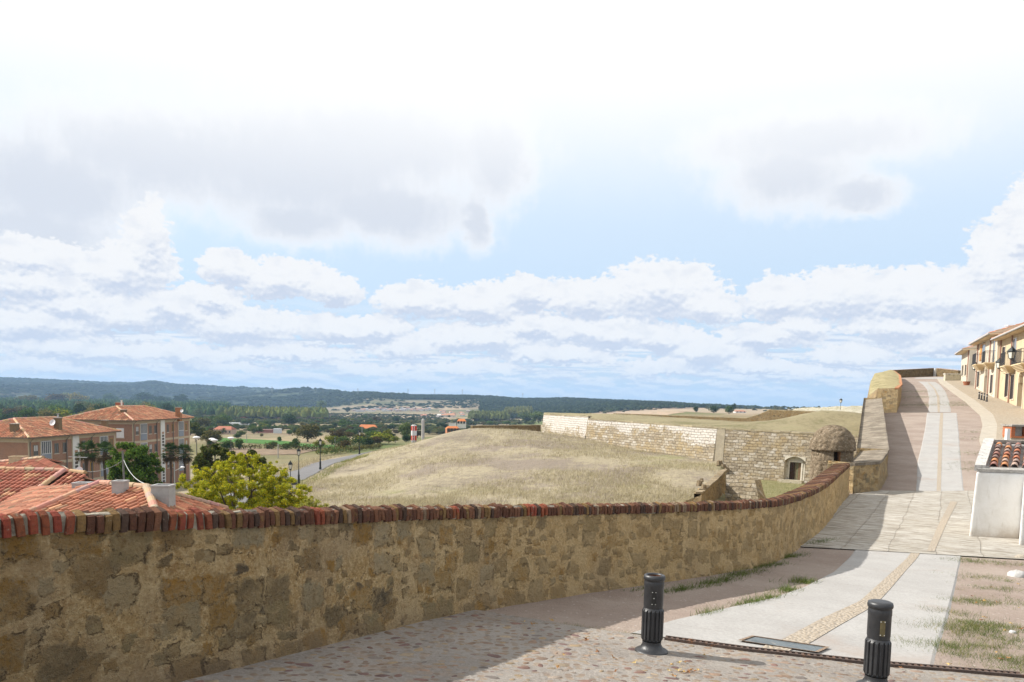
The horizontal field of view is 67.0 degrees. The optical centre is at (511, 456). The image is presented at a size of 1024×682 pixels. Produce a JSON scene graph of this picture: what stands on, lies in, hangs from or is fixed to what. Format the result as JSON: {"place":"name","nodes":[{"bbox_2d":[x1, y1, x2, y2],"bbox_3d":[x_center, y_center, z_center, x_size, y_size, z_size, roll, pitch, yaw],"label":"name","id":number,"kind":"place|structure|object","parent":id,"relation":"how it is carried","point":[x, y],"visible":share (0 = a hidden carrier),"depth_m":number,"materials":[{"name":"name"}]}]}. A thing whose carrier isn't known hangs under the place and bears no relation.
{"place":"outdoors","nodes":[
{"label":"outdoors","id":0,"kind":"place"},
{"bbox_2d":[217,438,298,445],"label":"field","id":1,"kind":"structure","parent":0,"point":[258,441],"depth_m":307.72,"materials":[{"name":"green plant"}]},
{"bbox_2d":[229,448,317,454],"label":"field","id":2,"kind":"structure","parent":0,"point":[262,451],"depth_m":234.29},
{"bbox_2d":[220,449,383,506],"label":"road","id":3,"kind":"structure","parent":0,"point":[305,472],"depth_m":110.00,"materials":[{"name":"grey asphalt"}]},
{"bbox_2d":[330,391,481,402],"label":"wooded hill","id":4,"kind":"structure","parent":0,"point":[436,396],"depth_m":2351.99,"materials":[{"name":"green plant"}]},
{"bbox_2d":[0,381,856,506],"bbox_3d":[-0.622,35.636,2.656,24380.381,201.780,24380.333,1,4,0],"label":"ground","id":5,"kind":"structure","parent":0,"point":[689,478],"depth_m":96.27,"materials":[{"name":"beige plant"}]},
{"bbox_2d":[11,395,38,399],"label":"tree","id":6,"kind":"object","parent":5,"relation":"on","point":[29,397],"visible":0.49,"depth_m":1587.21,"materials":[{"name":"green plant"}]},
{"bbox_2d":[14,407,38,417],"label":"tree","id":7,"kind":"object","parent":5,"relation":"on","point":[26,413],"visible":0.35,"depth_m":482.86,"materials":[{"name":"green plant"}]},
{"bbox_2d":[0,455,77,473],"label":"tiled house","id":8,"kind":"structure","parent":5,"relation":"on","point":[25,461],"depth_m":43.28,"materials":[{"name":"tile"}]},
{"bbox_2d":[38,408,54,416],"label":"tree","id":9,"kind":"object","parent":5,"relation":"on","point":[45,412],"visible":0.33,"depth_m":481.69,"materials":[{"name":"green plant"}]},
{"bbox_2d":[0,466,95,502],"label":"tiled house","id":10,"kind":"structure","parent":5,"relation":"on","point":[14,481],"depth_m":30.57,"materials":[{"name":"tile"}]},
{"bbox_2d":[44,393,69,400],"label":"tree","id":11,"kind":"object","parent":5,"relation":"on","point":[53,396],"visible":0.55,"depth_m":1632.64,"materials":[{"name":"green plant"}]},
{"bbox_2d":[48,408,71,416],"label":"tree","id":12,"kind":"object","parent":5,"relation":"on","point":[63,413],"visible":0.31,"depth_m":485.52,"materials":[{"name":"green plant"}]},
{"bbox_2d":[0,416,121,479],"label":"apartment block","id":13,"kind":"structure","parent":5,"relation":"on","point":[61,438],"depth_m":98.94,"materials":[{"name":"brick"}]},
{"bbox_2d":[48,403,75,414],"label":"tree","id":14,"kind":"object","parent":5,"relation":"on","point":[52,407],"visible":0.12,"depth_m":607.01,"materials":[{"name":"green plant"}]},
{"bbox_2d":[51,469,86,484],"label":"tiled house","id":15,"kind":"structure","parent":5,"relation":"on","point":[70,477],"depth_m":30.71,"materials":[{"name":"tile"}]},
{"bbox_2d":[69,403,87,414],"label":"tree","id":16,"kind":"object","parent":5,"relation":"on","point":[76,409],"visible":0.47,"depth_m":650.42,"materials":[{"name":"green plant"}]},
{"bbox_2d":[67,392,89,399],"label":"tree","id":17,"kind":"object","parent":5,"relation":"on","point":[73,396],"visible":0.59,"depth_m":1782.73,"materials":[{"name":"green plant"}]},
{"bbox_2d":[74,439,98,477],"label":"fan palm","id":18,"kind":"object","parent":5,"relation":"on","point":[91,457],"visible":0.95,"depth_m":94.07,"materials":[{"name":"green plant"}]},
{"bbox_2d":[93,440,114,479],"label":"fan palm","id":19,"kind":"object","parent":5,"relation":"on","point":[106,446],"visible":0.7,"depth_m":98.24,"materials":[{"name":"green plant"}]},
{"bbox_2d":[0,479,228,513],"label":"tiled house","id":20,"kind":"structure","parent":5,"relation":"on","point":[98,495],"depth_m":22.09,"materials":[{"name":"tile"}]},
{"bbox_2d":[0,396,231,414],"bbox_3d":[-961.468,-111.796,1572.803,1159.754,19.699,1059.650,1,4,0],"label":"poplar plantation","id":21,"kind":"object","parent":5,"relation":"on","point":[210,407],"visible":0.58,"depth_m":1207.62,"materials":[{"name":"green plant"}]},
{"bbox_2d":[63,402,193,483],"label":"apartment block","id":22,"kind":"structure","parent":5,"relation":"on","point":[155,429],"depth_m":125.28,"materials":[{"name":"brick"}]},
{"bbox_2d":[104,442,164,484],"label":"laurel tree","id":23,"kind":"object","parent":5,"relation":"on","point":[139,470],"visible":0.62,"depth_m":73.58,"materials":[{"name":"green plant"}]},
{"bbox_2d":[130,392,154,400],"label":"tree","id":24,"kind":"object","parent":5,"relation":"on","point":[142,396],"visible":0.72,"depth_m":2010.30,"materials":[{"name":"green plant"}]},
{"bbox_2d":[161,442,180,483],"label":"fan palm","id":25,"kind":"object","parent":5,"relation":"on","point":[171,454],"visible":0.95,"depth_m":114.12,"materials":[{"name":"green plant"}]},
{"bbox_2d":[175,443,193,487],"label":"fan palm","id":26,"kind":"object","parent":5,"relation":"on","point":[185,454],"visible":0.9,"depth_m":118.90,"materials":[{"name":"green plant"}]},
{"bbox_2d":[190,421,207,441],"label":"bushy tree","id":27,"kind":"object","parent":5,"relation":"on","point":[196,429],"visible":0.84,"depth_m":298.99,"materials":[{"name":"green plant"}]},
{"bbox_2d":[191,455,210,495],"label":"bushy tree","id":28,"kind":"object","parent":5,"relation":"on","point":[199,461],"visible":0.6,"depth_m":69.95,"materials":[{"name":"green plant"}]},
{"bbox_2d":[194,417,211,425],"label":"tree","id":29,"kind":"object","parent":5,"relation":"on","point":[202,421],"visible":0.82,"depth_m":561.27,"materials":[{"name":"green plant"}]},
{"bbox_2d":[0,377,408,405],"bbox_3d":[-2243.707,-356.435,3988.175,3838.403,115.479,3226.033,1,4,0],"label":"distant wood","id":30,"kind":"object","parent":5,"relation":"on","point":[57,386],"visible":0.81,"depth_m":3059.55,"materials":[{"name":"green plant"}]},
{"bbox_2d":[198,429,222,441],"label":"shrub","id":31,"kind":"object","parent":5,"relation":"on","point":[212,434],"visible":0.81,"depth_m":281.69,"materials":[{"name":"green plant"}]},
{"bbox_2d":[197,443,235,480],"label":"bushy tree","id":32,"kind":"object","parent":5,"relation":"on","point":[206,453],"visible":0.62,"depth_m":74.88,"materials":[{"name":"green plant"}]},
{"bbox_2d":[210,416,226,423],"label":"tree","id":33,"kind":"object","parent":5,"relation":"on","point":[217,420],"visible":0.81,"depth_m":628.92,"materials":[{"name":"green plant"}]},
{"bbox_2d":[214,426,236,433],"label":"farm house","id":34,"kind":"structure","parent":5,"relation":"on","point":[230,430],"depth_m":470.21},
{"bbox_2d":[219,440,234,448],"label":"shrub","id":35,"kind":"object","parent":5,"relation":"on","point":[227,444],"visible":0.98,"depth_m":240.16,"materials":[{"name":"green plant"}]},
{"bbox_2d":[206,444,270,448],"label":"hedge","id":36,"kind":"object","parent":5,"relation":"on","point":[249,446],"visible":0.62,"depth_m":246.04,"materials":[{"name":"green plant"}]},
{"bbox_2d":[174,452,313,509],"bbox_3d":[-13.468,4.058,38.469,7.034,8.679,5.955,0,4,-14],"label":"locust tree","id":37,"kind":"object","parent":5,"relation":"on","point":[269,488],"visible":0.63,"depth_m":37.44,"materials":[{"name":"green plant"}]},
{"bbox_2d":[235,449,266,477],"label":"bushy tree","id":38,"kind":"object","parent":5,"relation":"on","point":[261,459],"visible":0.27,"depth_m":80.21,"materials":[{"name":"green plant"}]},
{"bbox_2d":[216,405,328,416],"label":"poplar belt","id":39,"kind":"object","parent":5,"relation":"on","point":[268,411],"visible":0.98,"depth_m":983.86,"materials":[{"name":"green plant"}]},
{"bbox_2d":[208,455,341,491],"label":"dry grass","id":40,"kind":"structure","parent":5,"relation":"on","point":[307,461],"depth_m":123.69,"materials":[{"name":"beige plant"}]},
{"bbox_2d":[282,414,298,424],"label":"tree","id":41,"kind":"object","parent":5,"relation":"on","point":[290,418],"visible":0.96,"depth_m":687.23,"materials":[{"name":"green plant"}]},
{"bbox_2d":[236,453,368,506],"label":"verge grass","id":42,"kind":"structure","parent":5,"relation":"on","point":[337,466],"depth_m":103.36,"materials":[{"name":"beige plant"}]},
{"bbox_2d":[264,442,343,451],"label":"hedge","id":43,"kind":"object","parent":5,"relation":"on","point":[285,447],"visible":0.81,"depth_m":242.10,"materials":[{"name":"green plant"}]},
{"bbox_2d":[291,423,319,441],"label":"tree","id":44,"kind":"object","parent":5,"relation":"on","point":[309,431],"visible":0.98,"depth_m":309.82,"materials":[{"name":"green plant"}]},
{"bbox_2d":[298,497,328,507],"bbox_3d":[-8.642,5.280,33.576,1.102,7.145,2.182,3,5,27],"label":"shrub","id":45,"kind":"object","parent":5,"relation":"on","point":[311,503],"visible":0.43,"depth_m":33.25,"materials":[{"name":"green plant"}]},
{"bbox_2d":[315,445,353,455],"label":"hedge","id":46,"kind":"object","parent":5,"relation":"on","point":[334,450],"visible":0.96,"depth_m":224.34,"materials":[{"name":"green plant"}]},
{"bbox_2d":[329,430,347,436],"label":"shrub","id":47,"kind":"object","parent":5,"relation":"on","point":[339,433],"visible":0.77,"depth_m":319.70,"materials":[{"name":"green plant"}]},
{"bbox_2d":[330,435,372,446],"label":"hedge","id":48,"kind":"object","parent":5,"relation":"on","point":[347,439],"visible":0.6,"depth_m":261.65,"materials":[{"name":"green plant"}]},
{"bbox_2d":[194,416,535,433],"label":"scrub","id":49,"kind":"object","parent":5,"relation":"on","point":[359,421],"visible":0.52,"depth_m":831.41,"materials":[{"name":"green plant"}]},
{"bbox_2d":[348,443,382,450],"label":"hedge","id":50,"kind":"object","parent":5,"relation":"on","point":[367,446],"visible":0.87,"depth_m":249.72,"materials":[{"name":"green plant"}]},
{"bbox_2d":[370,432,393,442],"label":"shrub","id":51,"kind":"object","parent":5,"relation":"on","point":[384,437],"visible":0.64,"depth_m":289.35,"materials":[{"name":"green plant"}]},
{"bbox_2d":[328,412,442,419],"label":"orchard","id":52,"kind":"object","parent":5,"relation":"on","point":[370,415],"visible":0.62,"depth_m":1307.34,"materials":[{"name":"green plant"}]},
{"bbox_2d":[326,397,480,409],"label":"scrub","id":53,"kind":"object","parent":5,"relation":"on","point":[472,401],"visible":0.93,"depth_m":2024.75,"materials":[{"name":"green plant"}]},
{"bbox_2d":[398,422,410,434],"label":"tree","id":54,"kind":"object","parent":5,"relation":"on","point":[405,429],"visible":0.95,"depth_m":338.95,"materials":[{"name":"green plant"}]},
{"bbox_2d":[411,424,416,443],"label":"silo","id":55,"kind":"object","parent":5,"relation":"on","point":[414,432],"visible":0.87,"depth_m":164.56,"materials":[{"name":"metal"}]},
{"bbox_2d":[421,418,424,439],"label":"silo","id":56,"kind":"object","parent":5,"relation":"on","point":[422,429],"visible":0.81,"depth_m":171.84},
{"bbox_2d":[0,463,849,681],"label":"parapet wall","id":57,"kind":"structure","parent":5,"relation":"on","point":[150,594],"depth_m":5.66,"materials":[{"name":"stone"}]},
{"bbox_2d":[457,419,465,427],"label":"farm house","id":58,"kind":"structure","parent":5,"relation":"on","point":[461,423],"depth_m":329.96,"materials":[{"name":"white paint"}]},
{"bbox_2d":[467,410,509,419],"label":"poplar belt","id":59,"kind":"object","parent":5,"relation":"on","point":[493,414],"visible":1,"depth_m":1051.21,"materials":[{"name":"green plant"}]},
{"bbox_2d":[471,425,540,431],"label":"parapet wall","id":60,"kind":"structure","parent":5,"relation":"on","point":[531,427],"depth_m":142.13,"materials":[{"name":"brown stone"}]},
{"bbox_2d":[518,412,531,420],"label":"tree","id":61,"kind":"object","parent":5,"relation":"on","point":[525,417],"visible":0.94,"depth_m":1002.89,"materials":[{"name":"green plant"}]},
{"bbox_2d":[530,411,543,422],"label":"tree","id":62,"kind":"object","parent":5,"relation":"on","point":[538,415],"visible":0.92,"depth_m":931.34,"materials":[{"name":"green plant"}]},
{"bbox_2d":[569,406,819,412],"bbox_3d":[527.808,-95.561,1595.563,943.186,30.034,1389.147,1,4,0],"label":"scrub","id":63,"kind":"object","parent":5,"relation":"on","point":[745,407],"visible":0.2,"depth_m":1288.31,"materials":[{"name":"green plant"}]},
{"bbox_2d":[542,410,860,483],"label":"ravelin","id":64,"kind":"object","parent":5,"relation":"on","point":[762,450],"visible":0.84,"depth_m":99.63,"materials":[{"name":"stone"}]},
{"bbox_2d":[613,409,815,421],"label":"parapet wall","id":65,"kind":"structure","parent":64,"relation":"on","point":[770,414],"depth_m":116.70,"materials":[{"name":"beige stone"}]},
{"bbox_2d":[783,456,805,480],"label":"doorway","id":66,"kind":"structure","parent":64,"relation":"in","point":[801,461],"depth_m":92.15,"materials":[{"name":"stone"}]},
{"bbox_2d":[686,469,726,501],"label":"counterscarp wall","id":67,"kind":"structure","parent":5,"relation":"on","point":[716,487],"depth_m":71.40,"materials":[{"name":"beige stone"}]},
{"bbox_2d":[725,474,765,500],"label":"ruined wall","id":68,"kind":"structure","parent":5,"relation":"on","point":[738,487],"depth_m":72.24,"materials":[{"name":"beige stone"}]},
{"bbox_2d":[718,465,803,497],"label":"moat grass","id":69,"kind":"structure","parent":5,"relation":"on","point":[772,486],"depth_m":85.49,"materials":[{"name":"green plant"}]},
{"bbox_2d":[809,425,855,480],"bbox_3d":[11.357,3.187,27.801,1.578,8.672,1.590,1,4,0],"label":"sentry box","id":70,"kind":"object","parent":5,"relation":"on","point":[833,442],"visible":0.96,"depth_m":27.04,"materials":[{"name":"beige stone"}]},
{"bbox_2d":[827,448,888,493],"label":"parapet wall","id":71,"kind":"structure","parent":5,"relation":"on","point":[868,471],"depth_m":26.73,"materials":[{"name":"beige stone"}]},
{"bbox_2d":[856,398,888,472],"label":"parapet wall","id":72,"kind":"structure","parent":5,"relation":"on","point":[872,433],"depth_m":38.54,"materials":[{"name":"beige stone"}]},
{"bbox_2d":[867,370,901,412],"bbox_3d":[35.810,-1.808,76.688,4.479,15.351,45.960,3,5,26],"label":"bastion","id":73,"kind":"object","parent":5,"relation":"on","point":[886,386],"visible":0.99,"depth_m":59.22,"materials":[{"name":"stone"}]},
{"bbox_2d":[393,405,468,409],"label":"field","id":74,"kind":"structure","parent":0,"point":[444,408],"depth_m":1888.10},
{"bbox_2d":[0,0,1023,407],"label":"sky","id":75,"kind":"structure","parent":0,"point":[789,203],"materials":[{"name":"white"}]},
{"bbox_2d":[182,610,1023,681],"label":"cobble paving","id":76,"kind":"structure","parent":0,"point":[712,659],"depth_m":6.00,"materials":[{"name":"grey stone"}]},
{"bbox_2d":[635,573,667,655],"bbox_3d":[1.170,1.295,6.417,0.276,0.645,0.276,0,4,-23],"label":"bollard","id":77,"kind":"object","parent":76,"relation":"on","point":[652,624],"visible":1,"depth_m":6.35,"materials":[{"name":"metal"}]},
{"bbox_2d":[664,635,1023,677],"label":"chain","id":78,"kind":"object","parent":77,"relation":"attached to","point":[1005,673],"visible":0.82,"depth_m":6.52,"materials":[{"name":"metal"}]},
{"bbox_2d":[856,599,893,681],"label":"bollard","id":79,"kind":"object","parent":76,"relation":"on","point":[877,655],"visible":1,"depth_m":5.67,"materials":[{"name":"metal"}]},
{"bbox_2d":[478,395,760,417],"bbox_3d":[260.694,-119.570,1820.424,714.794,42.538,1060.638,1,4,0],"label":"wooded hill","id":80,"kind":"structure","parent":0,"point":[585,406],"depth_m":1692.57,"materials":[{"name":"green plant"}]},
{"bbox_2d":[504,405,532,414],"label":"poplar belt","id":81,"kind":"object","parent":80,"relation":"on","point":[511,410],"visible":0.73,"depth_m":1375.78,"materials":[{"name":"green plant"}]},
{"bbox_2d":[598,408,705,414],"bbox_3d":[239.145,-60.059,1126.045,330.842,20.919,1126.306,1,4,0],"label":"field","id":82,"kind":"structure","parent":0,"point":[658,412],"depth_m":1175.34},
{"bbox_2d":[628,408,790,413],"bbox_3d":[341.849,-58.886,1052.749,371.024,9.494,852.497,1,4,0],"label":"field","id":83,"kind":"structure","parent":0,"point":[751,411],"depth_m":998.63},
{"bbox_2d":[486,376,1023,673],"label":"street dirt","id":84,"kind":"structure","parent":0,"point":[618,610],"depth_m":10.40,"materials":[{"name":"beige soil"}]},
{"bbox_2d":[623,389,996,615],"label":"wall foot weeds","id":85,"kind":"object","parent":84,"relation":"on","point":[742,572],"depth_m":10.48,"materials":[{"name":"green plant"}]},
{"bbox_2d":[801,490,1023,558],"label":"slab band","id":86,"kind":"object","parent":84,"relation":"on","point":[895,521],"visible":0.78,"depth_m":18.39,"materials":[{"name":"stone"}]},
{"bbox_2d":[927,501,956,550],"bbox_3d":[10.956,1.612,19.596,0.189,0.172,10.925,4,5,32],"label":"pebble joint","id":87,"kind":"object","parent":86,"relation":"on","point":[941,527],"visible":1,"depth_m":18.69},
{"bbox_2d":[894,368,933,377],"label":"parapet wall","id":88,"kind":"structure","parent":84,"relation":"on","point":[924,372],"depth_m":99.16,"materials":[{"name":"brown stone"}]},
{"bbox_2d":[936,368,960,376],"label":"parapet wall","id":89,"kind":"structure","parent":84,"relation":"on","point":[940,371],"depth_m":98.53,"materials":[{"name":"beige stone"}]},
{"bbox_2d":[890,556,1023,673],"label":"street weeds","id":90,"kind":"object","parent":84,"relation":"on","point":[964,627],"visible":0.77,"depth_m":8.12,"materials":[{"name":"green plant"}]},
{"bbox_2d":[954,346,976,384],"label":"cream house","id":91,"kind":"structure","parent":84,"relation":"on","point":[967,370],"depth_m":79.94,"materials":[{"name":"paint"}]},
{"bbox_2d":[937,379,996,444],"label":"sidewalk","id":92,"kind":"structure","parent":84,"relation":"on","point":[989,426],"depth_m":52.24,"materials":[{"name":"stone"}]},
{"bbox_2d":[968,322,1023,397],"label":"cream house","id":93,"kind":"structure","parent":84,"relation":"on","point":[985,357],"depth_m":66.86,"materials":[{"name":"paint"}]},
{"bbox_2d":[969,438,1023,544],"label":"white outbuilding","id":94,"kind":"structure","parent":84,"relation":"on","point":[998,507],"depth_m":17.11,"materials":[{"name":"paint"}]},
{"bbox_2d":[990,324,1023,408],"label":"cream house","id":95,"kind":"structure","parent":84,"relation":"on","point":[1010,388],"depth_m":57.79,"materials":[{"name":"paint"}]},
{"bbox_2d":[1004,373,1008,397],"bbox_3d":[38.409,-5.560,60.037,0.132,1.920,1.100,3,5,23],"label":"window","id":96,"kind":"structure","parent":95,"relation":"in","point":[1007,374],"depth_m":59.98,"materials":[{"name":"grey glass"}]},
{"bbox_2d":[1009,374,1014,399],"bbox_3d":[37.535,-5.224,58.036,0.132,1.920,1.100,3,5,23],"label":"window","id":97,"kind":"structure","parent":95,"relation":"in","point":[1012,384],"depth_m":57.93,"materials":[{"name":"grey glass"}]},
{"bbox_2d":[1006,346,1023,362],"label":"wall lantern","id":98,"kind":"object","parent":95,"relation":"attached to","point":[1011,352],"depth_m":54.38,"materials":[{"name":"metal"}]},
{"bbox_2d":[1001,424,1023,439],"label":"brick chimney","id":99,"kind":"object","parent":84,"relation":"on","point":[1016,431],"visible":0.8,"depth_m":22.22,"materials":[{"name":"orange brick"}]},
{"bbox_2d":[1007,570,1023,577],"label":"stone","id":100,"kind":"object","parent":84,"relation":"on","point":[1017,573],"visible":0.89,"depth_m":12.49,"materials":[{"name":"white stone"}]},
{"bbox_2d":[632,549,961,664],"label":"lane paving","id":101,"kind":"structure","parent":0,"point":[857,576],"depth_m":8.75,"materials":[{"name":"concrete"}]},
{"bbox_2d":[739,635,828,652],"bbox_3d":[2.468,1.701,7.026,0.765,0.037,0.290,3,5,26],"label":"pavement light","id":102,"kind":"object","parent":101,"relation":"on","point":[784,643],"visible":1,"depth_m":7.04,"materials":[{"name":"grey glass"}]},
{"bbox_2d":[782,553,919,642],"bbox_3d":[5.254,1.777,10.948,0.369,0.607,9.312,4,5,34],"label":"pebble strip","id":103,"kind":"object","parent":101,"relation":"on","point":[818,628],"visible":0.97,"depth_m":8.71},
{"bbox_2d":[793,406,861,412],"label":"rubble bank","id":104,"kind":"structure","parent":0,"point":[856,409],"depth_m":154.65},
{"bbox_2d":[919,381,950,411],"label":"lane paving","id":105,"kind":"structure","parent":0,"point":[943,397],"depth_m":66.59,"materials":[{"name":"grey stone"}]},
{"bbox_2d":[916,413,963,490],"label":"lane paving","id":106,"kind":"structure","parent":0,"point":[951,480],"depth_m":35.08,"materials":[{"name":"grey stone"}]},
{"bbox_2d":[937,413,942,490],"bbox_3d":[22.494,-0.933,40.609,0.188,2.519,31.272,3,5,29],"label":"pebble strip","id":107,"kind":"object","parent":106,"relation":"on","point":[939,455],"visible":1,"depth_m":35.75,"materials":[{"name":"beige stone"}]},
{"bbox_2d":[947,380,1023,439],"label":"pavement","id":108,"kind":"structure","parent":0,"point":[1002,411],"depth_m":55.46,"materials":[{"name":"beige stone"}]},
{"bbox_2d":[943,373,960,380],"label":"stone wall","id":109,"kind":"structure","parent":108,"relation":"on","point":[949,376],"depth_m":87.41,"materials":[{"name":"beige stone"}]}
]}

